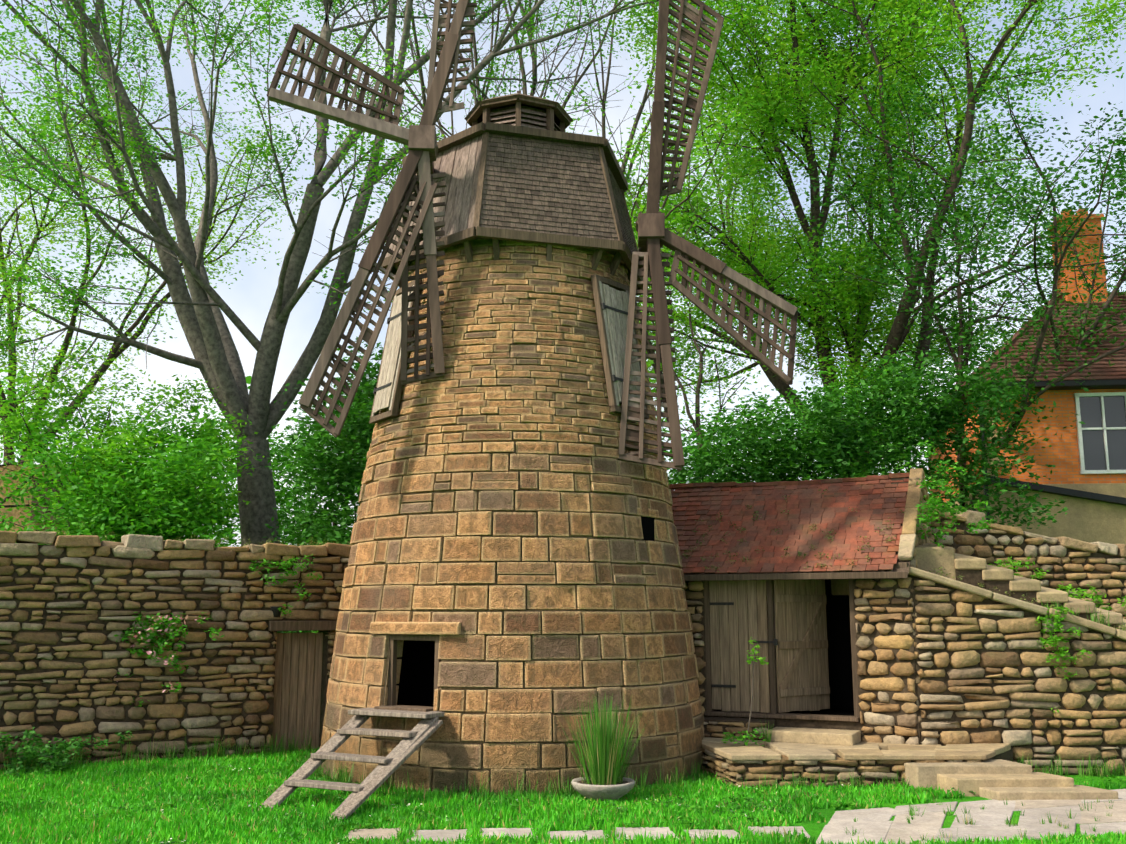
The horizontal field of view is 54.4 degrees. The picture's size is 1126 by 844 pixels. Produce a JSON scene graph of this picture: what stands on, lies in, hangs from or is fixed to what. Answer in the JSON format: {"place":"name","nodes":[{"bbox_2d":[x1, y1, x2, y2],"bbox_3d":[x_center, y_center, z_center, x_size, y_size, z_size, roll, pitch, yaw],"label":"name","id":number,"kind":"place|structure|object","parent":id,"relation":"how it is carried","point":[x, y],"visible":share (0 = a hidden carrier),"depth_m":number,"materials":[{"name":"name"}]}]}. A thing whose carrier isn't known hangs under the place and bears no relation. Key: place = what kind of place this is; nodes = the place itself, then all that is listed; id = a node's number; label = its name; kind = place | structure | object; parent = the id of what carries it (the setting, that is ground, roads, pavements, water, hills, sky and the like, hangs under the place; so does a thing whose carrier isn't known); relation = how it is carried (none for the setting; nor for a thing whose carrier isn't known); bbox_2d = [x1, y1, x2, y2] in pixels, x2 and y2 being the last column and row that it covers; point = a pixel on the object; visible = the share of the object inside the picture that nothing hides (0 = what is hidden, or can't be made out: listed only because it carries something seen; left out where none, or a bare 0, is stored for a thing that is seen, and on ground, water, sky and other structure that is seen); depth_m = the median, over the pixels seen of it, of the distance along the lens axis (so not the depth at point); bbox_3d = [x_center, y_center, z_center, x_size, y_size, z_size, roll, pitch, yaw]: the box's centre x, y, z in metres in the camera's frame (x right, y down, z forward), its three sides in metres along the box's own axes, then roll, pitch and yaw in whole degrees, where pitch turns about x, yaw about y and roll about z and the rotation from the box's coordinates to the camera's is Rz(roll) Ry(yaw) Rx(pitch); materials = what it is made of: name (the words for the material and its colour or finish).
{"place":"outdoors","nodes":[
{"label":"outdoors","id":0,"kind":"place"},
{"bbox_2d":[30,479,62,522],"bbox_3d":[-13.901,2.124,29.509,0.800,1.160,0.060,0,-10,-2],"label":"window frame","id":1,"kind":"object","parent":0,"point":[41,507],"visible":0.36,"depth_m":29.45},
{"bbox_2d":[113,611,224,707],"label":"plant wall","id":2,"kind":"structure","parent":0,"point":[156,626],"depth_m":17.60,"materials":[{"name":"green plant"}]},
{"bbox_2d":[0,0,1125,546],"label":"sky","id":3,"kind":"structure","parent":0,"point":[250,298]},
{"bbox_2d":[0,631,1125,843],"bbox_3d":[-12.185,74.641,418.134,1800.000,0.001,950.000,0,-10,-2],"label":"lawn ground","id":4,"kind":"structure","parent":0,"point":[814,829],"depth_m":13.21,"materials":[{"name":"green plant"}]},
{"bbox_2d":[0,508,122,544],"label":"hedge","id":5,"kind":"object","parent":4,"relation":"on","point":[2,527],"visible":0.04,"depth_m":21.43,"materials":[{"name":"green plant"}]},
{"bbox_2d":[0,237,125,507],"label":"tree","id":6,"kind":"object","parent":4,"relation":"on","point":[2,465],"visible":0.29,"depth_m":29.71,"materials":[{"name":"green plant"}]},
{"bbox_2d":[0,220,155,526],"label":"tree leaves","id":7,"kind":"object","parent":6,"relation":"on","point":[37,334],"visible":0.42,"depth_m":30.52,"materials":[{"name":"green plant"}]},
{"bbox_2d":[0,727,133,775],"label":"plants","id":8,"kind":"object","parent":4,"relation":"on","point":[56,762],"visible":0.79,"depth_m":16.09,"materials":[{"name":"green plant"}]},
{"bbox_2d":[0,465,169,534],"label":"stone building","id":9,"kind":"structure","parent":4,"relation":"on","point":[15,513],"depth_m":29.54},
{"bbox_2d":[0,426,203,535],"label":"tree trunk","id":10,"kind":"object","parent":4,"relation":"on","point":[2,521],"visible":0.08,"depth_m":23.08,"materials":[{"name":"brown plant"}]},
{"bbox_2d":[0,405,238,544],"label":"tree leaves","id":11,"kind":"object","parent":10,"relation":"attached to","point":[64,472],"visible":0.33,"depth_m":22.86,"materials":[{"name":"green plant"}]},
{"bbox_2d":[0,380,235,532],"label":"tree trunk","id":12,"kind":"object","parent":4,"relation":"on","point":[46,466],"visible":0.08,"depth_m":24.13,"materials":[{"name":"brown plant"}]},
{"bbox_2d":[0,357,264,544],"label":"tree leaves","id":13,"kind":"object","parent":12,"relation":"attached to","point":[19,422],"visible":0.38,"depth_m":25.31,"materials":[{"name":"green plant"}]},
{"bbox_2d":[0,0,291,464],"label":"tree","id":14,"kind":"object","parent":4,"relation":"on","point":[117,347],"visible":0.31,"depth_m":37.37,"materials":[{"name":"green plant"}]},
{"bbox_2d":[0,0,310,463],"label":"tree leaves","id":15,"kind":"object","parent":14,"relation":"on","point":[67,220],"visible":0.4,"depth_m":38.03,"materials":[{"name":"green plant"}]},
{"bbox_2d":[42,425,255,549],"bbox_3d":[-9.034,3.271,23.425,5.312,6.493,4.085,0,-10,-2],"label":"bush","id":16,"kind":"object","parent":4,"relation":"on","point":[232,497],"visible":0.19,"depth_m":22.66,"materials":[{"name":"green plant"}]},
{"bbox_2d":[0,545,347,767],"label":"garden wall","id":17,"kind":"structure","parent":4,"relation":"on","point":[326,654],"depth_m":17.66,"materials":[{"name":"brown stone"}]},
{"bbox_2d":[0,543,348,769],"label":"garden wall stones","id":18,"kind":"object","parent":17,"relation":"attached to","point":[86,724],"visible":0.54,"depth_m":17.65,"materials":[{"name":"brown stone"}]},
{"bbox_2d":[0,531,351,557],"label":"wall coping","id":19,"kind":"object","parent":17,"relation":"on","point":[155,543],"visible":0.73,"depth_m":18.04,"materials":[{"name":"stone"}]},
{"bbox_2d":[270,606,282,616],"bbox_3d":[-4.934,3.265,18.840,0.220,0.180,0.214,0,-10,-2],"label":"wall lantern","id":20,"kind":"object","parent":17,"relation":"attached to","point":[276,611],"visible":0.94,"depth_m":18.77,"materials":[{"name":"metal"}]},
{"bbox_2d":[249,554,321,615],"bbox_3d":[-5.045,2.795,18.846,1.722,1.059,0.672,0,-10,-2],"label":"climbing plant","id":21,"kind":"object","parent":17,"relation":"attached to","point":[277,563],"depth_m":18.82,"materials":[{"name":"green plant"}]},
{"bbox_2d":[272,632,322,751],"bbox_3d":[-4.621,4.683,19.042,0.843,2.002,0.045,6,-11,-30],"label":"wooden door","id":22,"kind":"structure","parent":17,"relation":"in","point":[297,688],"depth_m":19.04,"materials":[{"name":"brown wood"}]},
{"bbox_2d":[268,621,336,630],"bbox_3d":[-4.571,3.563,19.153,1.238,0.175,0.491,6,-11,-30],"label":"door lintel","id":23,"kind":"structure","parent":17,"relation":"attached to","point":[299,625],"depth_m":18.91,"materials":[{"name":"brown wood"}]},
{"bbox_2d":[15,529,1125,629],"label":"coping moss","id":24,"kind":"object","parent":17,"relation":"on","point":[227,538],"visible":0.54,"depth_m":17.46,"materials":[{"name":"green plant"}]},
{"bbox_2d":[190,413,324,632],"bbox_3d":[-8.661,3.775,30.267,5.197,7.907,3.553,0,-10,-2],"label":"hedge","id":25,"kind":"object","parent":4,"relation":"on","point":[280,499],"visible":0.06,"depth_m":30.06,"materials":[{"name":"green plant"}]},
{"bbox_2d":[266,383,374,632],"bbox_3d":[-4.431,2.645,22.154,3.439,7.351,3.086,0,-10,-2],"label":"dark hedge","id":26,"kind":"object","parent":4,"relation":"on","point":[354,427],"visible":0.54,"depth_m":21.90,"materials":[{"name":"green plant"}]},
{"bbox_2d":[290,374,377,632],"bbox_3d":[-4.961,2.814,25.642,3.729,7.971,6.616,4,-11,-24],"label":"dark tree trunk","id":27,"kind":"object","parent":4,"relation":"on","point":[333,523],"visible":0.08,"depth_m":24.36,"materials":[{"name":"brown plant"}]},
{"bbox_2d":[256,336,383,632],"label":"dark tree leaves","id":28,"kind":"object","parent":27,"relation":"attached to","point":[368,383],"visible":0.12,"depth_m":23.78,"materials":[{"name":"green plant"}]},
{"bbox_2d":[258,708,444,819],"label":"wooden steps","id":29,"kind":"structure","parent":4,"relation":"on","point":[423,730],"depth_m":13.84,"materials":[{"name":"grey wood"}]},
{"bbox_2d":[0,0,793,632],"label":"tree trunk","id":30,"kind":"object","parent":4,"relation":"on","point":[200,306],"visible":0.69,"depth_m":27.05,"materials":[{"name":"brown plant"}]},
{"bbox_2d":[0,0,778,390],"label":"tree leaves","id":31,"kind":"object","parent":30,"relation":"attached to","point":[148,128],"visible":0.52,"depth_m":25.80,"materials":[{"name":"green plant"}]},
{"bbox_2d":[0,376,929,632],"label":"treeline","id":32,"kind":"object","parent":4,"relation":"on","point":[248,379],"depth_m":58.40,"materials":[{"name":"green plant"}]},
{"bbox_2d":[0,763,975,843],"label":"lawn clover patches","id":33,"kind":"object","parent":4,"relation":"on","point":[598,822],"visible":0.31,"depth_m":13.18,"materials":[{"name":"green plant"}]},
{"bbox_2d":[161,765,850,843],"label":"lawn daisies","id":34,"kind":"object","parent":4,"relation":"on","point":[446,816],"visible":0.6,"depth_m":13.18,"materials":[{"name":"white plant"}]},
{"bbox_2d":[327,240,693,793],"bbox_3d":[-0.770,1.403,17.920,5.910,8.100,5.910,0,-10,-2],"label":"joint","id":35,"kind":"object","parent":4,"relation":"on","point":[502,634],"visible":0.06,"depth_m":15.51,"materials":[{"name":"brown concrete"}]},
{"bbox_2d":[374,634,440,711],"bbox_3d":[-2.102,3.446,15.055,0.867,1.028,0.444,-5,-11,28],"label":"door frame","id":36,"kind":"object","parent":35,"relation":"in","point":[392,674],"visible":0.56,"depth_m":15.22,"materials":[{"name":"brown wood"}]},
{"bbox_2d":[372,281,645,416],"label":"shutters","id":37,"kind":"object","parent":35,"relation":"attached to","point":[616,322],"visible":0.58,"depth_m":16.90,"materials":[{"name":"grey wood"}]},
{"bbox_2d":[373,303,627,393],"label":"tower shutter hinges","id":38,"kind":"object","parent":37,"relation":"attached to","point":[614,378],"visible":0.79,"depth_m":16.95,"materials":[{"name":"black metal"}]},
{"bbox_2d":[369,274,648,423],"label":"shutter frames","id":39,"kind":"structure","parent":35,"relation":"attached to","point":[393,411],"depth_m":16.69,"materials":[{"name":"wood"}]},
{"bbox_2d":[319,239,704,793],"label":"tower stone blocks","id":40,"kind":"structure","parent":35,"relation":"attached to","point":[685,722],"depth_m":15.63,"materials":[{"name":"brown stone"}]},
{"bbox_2d":[381,91,642,289],"bbox_3d":[-0.770,-3.930,18.841,4.559,3.757,4.559,0,-10,-2],"label":"windmill cap","id":41,"kind":"object","parent":35,"relation":"on","point":[554,111],"visible":0.29,"depth_m":17.30,"materials":[{"name":"brown wood"}]},
{"bbox_2d":[385,108,559,257],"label":"wooden boards","id":42,"kind":"object","parent":41,"relation":"attached to","point":[458,165],"visible":0.21,"depth_m":17.21,"materials":[{"name":"brown wood"}]},
{"bbox_2d":[479,133,636,253],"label":"roof shingles","id":43,"kind":"object","parent":41,"relation":"attached to","point":[542,186],"visible":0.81,"depth_m":17.04,"materials":[{"name":"wood"}]},
{"bbox_2d":[369,507,658,634],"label":"stone lintels","id":44,"kind":"object","parent":35,"relation":"attached to","point":[434,628],"visible":0.81,"depth_m":15.08,"materials":[{"name":"beige stone"}]},
{"bbox_2d":[396,516,654,706],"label":"openings","id":45,"kind":"object","parent":35,"relation":"in","point":[416,684],"visible":0.11,"depth_m":16.29,"materials":[{"name":"black"}]},
{"bbox_2d":[267,0,797,469],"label":"windmill sails","id":46,"kind":"object","parent":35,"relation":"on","point":[655,235],"visible":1,"depth_m":16.53,"materials":[{"name":"brown wood"}]},
{"bbox_2d":[248,0,783,310],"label":"bare tree trunk","id":47,"kind":"object","parent":4,"relation":"on","point":[535,66],"visible":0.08,"depth_m":39.80,"materials":[{"name":"plant"}]},
{"bbox_2d":[0,768,1124,843],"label":"lawn plantain patches","id":48,"kind":"object","parent":4,"relation":"on","point":[852,803],"visible":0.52,"depth_m":13.15,"materials":[{"name":"green plant"}]},
{"bbox_2d":[0,596,1125,843],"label":"grass tufts","id":49,"kind":"object","parent":4,"relation":"on","point":[340,776],"visible":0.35,"depth_m":15.34,"materials":[{"name":"green plant"}]},
{"bbox_2d":[571,777,634,801],"bbox_3d":[0.513,4.700,13.952,0.820,0.250,0.820,0,-10,-2],"label":"stone bowl planter","id":50,"kind":"object","parent":4,"relation":"on","point":[605,792],"visible":0.56,"depth_m":13.67,"materials":[{"name":"grey stone"}]},
{"bbox_2d":[578,780,629,784],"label":"planter soil","id":51,"kind":"structure","parent":50,"relation":"on","point":[623,782],"depth_m":13.94,"materials":[{"name":"brown soil"}]},
{"bbox_2d":[543,77,836,483],"bbox_3d":[2.232,-0.246,26.604,8.050,14.317,9.120,-5,-11,26],"label":"tree","id":52,"kind":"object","parent":4,"relation":"on","point":[697,406],"depth_m":27.54,"materials":[{"name":"brown plant"}]},
{"bbox_2d":[345,789,1125,843],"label":"paving flags","id":53,"kind":"object","parent":4,"relation":"on","point":[875,824],"visible":0.52,"depth_m":12.22},
{"bbox_2d":[685,477,928,743],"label":"outbuilding walls","id":54,"kind":"structure","parent":4,"relation":"on","point":[823,724],"depth_m":16.61,"materials":[{"name":"brown stone"}]},
{"bbox_2d":[709,579,829,712],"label":"shed doors","id":55,"kind":"structure","parent":54,"relation":"in","point":[802,670],"depth_m":17.57,"materials":[{"name":"brown wood"}]},
{"bbox_2d":[710,602,777,687],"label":"door hinges","id":56,"kind":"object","parent":55,"relation":"attached to","point":[775,641],"visible":0.9,"depth_m":17.53,"materials":[{"name":"black metal"}]},
{"bbox_2d":[717,579,853,715],"bbox_3d":[3.788,3.574,18.095,3.418,2.780,1.230,-5,-11,25],"label":"dark doorway interior","id":57,"kind":"object","parent":54,"relation":"in","point":[839,653],"visible":0.07,"depth_m":18.26,"materials":[{"name":"black"}]},
{"bbox_2d":[681,488,904,571],"bbox_3d":[3.729,1.751,17.993,3.655,1.464,1.929,-5,-11,26],"label":"roof moss","id":58,"kind":"object","parent":54,"relation":"on","point":[798,552],"visible":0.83,"depth_m":17.58,"materials":[{"name":"green plant"}]},
{"bbox_2d":[682,562,909,721],"bbox_3d":[3.108,3.332,17.349,4.725,2.623,0.696,-5,-11,25],"label":"door frame","id":59,"kind":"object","parent":54,"relation":"attached to","point":[772,577],"visible":0.54,"depth_m":17.16,"materials":[{"name":"brown wood"}]},
{"bbox_2d":[675,483,924,574],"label":"outbuilding roof deck","id":60,"kind":"structure","parent":54,"relation":"on","point":[899,569],"depth_m":16.90,"materials":[{"name":"brown wood"}]},
{"bbox_2d":[669,473,908,572],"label":"roof tiles","id":61,"kind":"object","parent":60,"relation":"on","point":[831,505],"visible":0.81,"depth_m":18.14,"materials":[{"name":"red tile"}]},
{"bbox_2d":[682,577,918,744],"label":"outbuilding stones","id":62,"kind":"object","parent":54,"relation":"attached to","point":[901,643],"visible":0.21,"depth_m":16.48,"materials":[{"name":"beige stone"}]},
{"bbox_2d":[898,468,932,560],"bbox_3d":[5.946,1.575,18.283,0.241,1.620,3.736,-5,-11,25],"label":"roof verge coping","id":63,"kind":"object","parent":54,"relation":"on","point":[907,540],"visible":0.58,"depth_m":17.31,"materials":[{"name":"beige stone"}]},
{"bbox_2d":[909,476,934,742],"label":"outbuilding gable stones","id":64,"kind":"object","parent":54,"relation":"attached to","point":[918,542],"depth_m":17.63,"materials":[{"name":"beige stone"}]},
{"bbox_2d":[675,338,959,508],"bbox_3d":[5.960,2.433,25.580,6.898,8.874,4.058,0,-10,-2],"label":"hedge","id":65,"kind":"object","parent":4,"relation":"on","point":[831,384],"visible":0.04,"depth_m":25.36,"materials":[{"name":"green plant"}]},
{"bbox_2d":[662,321,1067,528],"bbox_3d":[6.311,2.107,23.088,9.226,8.664,3.093,0,-10,-2],"label":"hedge","id":66,"kind":"object","parent":4,"relation":"on","point":[834,451],"visible":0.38,"depth_m":22.98,"materials":[{"name":"green plant"}]},
{"bbox_2d":[610,0,1125,472],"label":"tree trunk","id":67,"kind":"object","parent":4,"relation":"on","point":[899,331],"visible":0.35,"depth_m":30.99,"materials":[{"name":"brown plant"}]},
{"bbox_2d":[702,727,1118,799],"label":"landing stones","id":68,"kind":"object","parent":4,"relation":"on","point":[995,779],"visible":0.85,"depth_m":14.96,"materials":[{"name":"beige stone"}]},
{"bbox_2d":[721,727,767,745],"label":"landing weeds","id":69,"kind":"object","parent":68,"relation":"on","point":[731,735],"visible":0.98,"depth_m":16.01,"materials":[{"name":"green plant"}]},
{"bbox_2d":[744,637,768,745],"bbox_3d":[2.859,3.989,16.284,0.439,1.573,0.332,0,-10,-2],"label":"sapling","id":70,"kind":"object","parent":68,"relation":"on","point":[762,661],"depth_m":16.31,"materials":[{"name":"green plant"}]},
{"bbox_2d":[789,56,1125,511],"bbox_3d":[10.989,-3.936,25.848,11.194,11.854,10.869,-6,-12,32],"label":"tree leaves","id":71,"kind":"object","parent":4,"relation":"on","point":[1120,175],"visible":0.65,"depth_m":26.47,"materials":[{"name":"green plant"}]},
{"bbox_2d":[831,543,1125,639],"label":"stair steps and coping","id":72,"kind":"structure","parent":4,"relation":"on","point":[932,557],"depth_m":17.08,"materials":[{"name":"beige stone"}]},
{"bbox_2d":[988,556,1048,578],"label":"plant","id":73,"kind":"object","parent":72,"relation":"on","point":[1037,575],"visible":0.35,"depth_m":18.49,"materials":[{"name":"green plant"}]},
{"bbox_2d":[1034,606,1091,712],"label":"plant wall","id":74,"kind":"structure","parent":72,"relation":"on","point":[1050,641],"depth_m":16.35,"materials":[{"name":"green plant"}]},
{"bbox_2d":[1057,581,1111,609],"bbox_3d":[8.674,2.985,18.528,1.163,0.584,0.754,-3,-10,17],"label":"plant","id":75,"kind":"object","parent":72,"relation":"on","point":[1068,588],"visible":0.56,"depth_m":18.46,"materials":[{"name":"green plant"}]},
{"bbox_2d":[1117,596,1125,615],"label":"ivy leaves","id":76,"kind":"object","parent":72,"relation":"on","point":[1124,602],"visible":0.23,"depth_m":18.71,"materials":[{"name":"green plant"}]},
{"bbox_2d":[912,576,1125,774],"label":"stair wall","id":77,"kind":"structure","parent":4,"relation":"on","point":[1102,694],"depth_m":16.38,"materials":[{"name":"brown stone"}]},
{"bbox_2d":[914,579,1125,774],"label":"stair wall stones","id":78,"kind":"object","parent":77,"relation":"attached to","point":[1018,622],"visible":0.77,"depth_m":16.32,"materials":[{"name":"beige stone"}]},
{"bbox_2d":[937,392,1125,543],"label":"house wall","id":79,"kind":"structure","parent":4,"relation":"on","point":[1086,520],"depth_m":24.99,"materials":[{"name":"paint"}]},
{"bbox_2d":[551,690,656,784],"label":"ornamental grass","id":80,"kind":"object","parent":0,"point":[604,765],"depth_m":13.86,"materials":[{"name":"green plant"}]},
{"bbox_2d":[703,717,1012,787],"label":"stone wall","id":81,"kind":"structure","parent":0,"point":[1007,755],"depth_m":15.05,"materials":[{"name":"brown stone"}]},
{"bbox_2d":[701,721,980,787],"bbox_3d":[3.420,4.738,15.487,4.438,0.713,2.097,-6,-12,32],"label":"landing rubble","id":82,"kind":"object","parent":81,"relation":"attached to","point":[718,767],"visible":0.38,"depth_m":14.97,"materials":[{"name":"beige stone"}]},
{"bbox_2d":[895,440,995,547],"bbox_3d":[6.105,1.169,17.308,1.256,1.875,1.594,0,-10,-2],"label":"climbing ivy","id":83,"kind":"object","parent":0,"point":[931,499],"visible":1,"depth_m":17.34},
{"bbox_2d":[928,389,1125,505],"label":"brick house walls","id":84,"kind":"structure","parent":0,"point":[1061,454],"depth_m":25.36,"materials":[{"name":"orange brick"}]},
{"bbox_2d":[919,292,1125,434],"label":"house roof","id":85,"kind":"structure","parent":84,"relation":"on","point":[1082,373],"depth_m":26.12,"materials":[{"name":"brown tile"}]},
{"bbox_2d":[941,292,1125,402],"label":"roof tiles","id":86,"kind":"object","parent":85,"relation":"attached to","point":[1014,339],"visible":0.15,"depth_m":26.45,"materials":[{"name":"brown tile"}]},
{"bbox_2d":[1047,209,1107,302],"bbox_3d":[13.630,-4.126,28.940,1.120,3.080,0.960,-1,-10,6],"label":"house chimney","id":87,"kind":"object","parent":85,"relation":"on","point":[1091,240],"visible":0.4,"depth_m":28.55,"materials":[{"name":"orange brick"}]},
{"bbox_2d":[968,380,1125,522],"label":"house trim","id":88,"kind":"structure","parent":84,"relation":"attached to","point":[1083,494],"depth_m":24.97,"materials":[{"name":"wood"}]},
{"bbox_2d":[1074,392,1125,473],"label":"window frame","id":89,"kind":"object","parent":84,"relation":"in","point":[1104,428],"visible":1,"depth_m":25.21,"materials":[{"name":"white wood"}]},
{"bbox_2d":[1079,396,1125,469],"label":"window panes","id":90,"kind":"structure","parent":89,"relation":"in","point":[1093,440],"depth_m":25.23,"materials":[{"name":"grey glass"}]},
{"bbox_2d":[930,519,1125,615],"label":"stone wall","id":91,"kind":"structure","parent":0,"point":[962,526],"depth_m":19.08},
{"bbox_2d":[929,516,1125,618],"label":"stair wall stones","id":92,"kind":"object","parent":91,"relation":"attached to","point":[981,549],"visible":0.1,"depth_m":19.01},
{"bbox_2d":[932,509,1125,557],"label":"wall coping","id":93,"kind":"object","parent":91,"relation":"on","point":[975,517],"visible":0.44,"depth_m":19.07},
{"bbox_2d":[955,569,1117,628],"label":"stone steps","id":94,"kind":"structure","parent":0,"point":[972,577],"depth_m":17.09,"materials":[{"name":"beige stone"}]}
]}

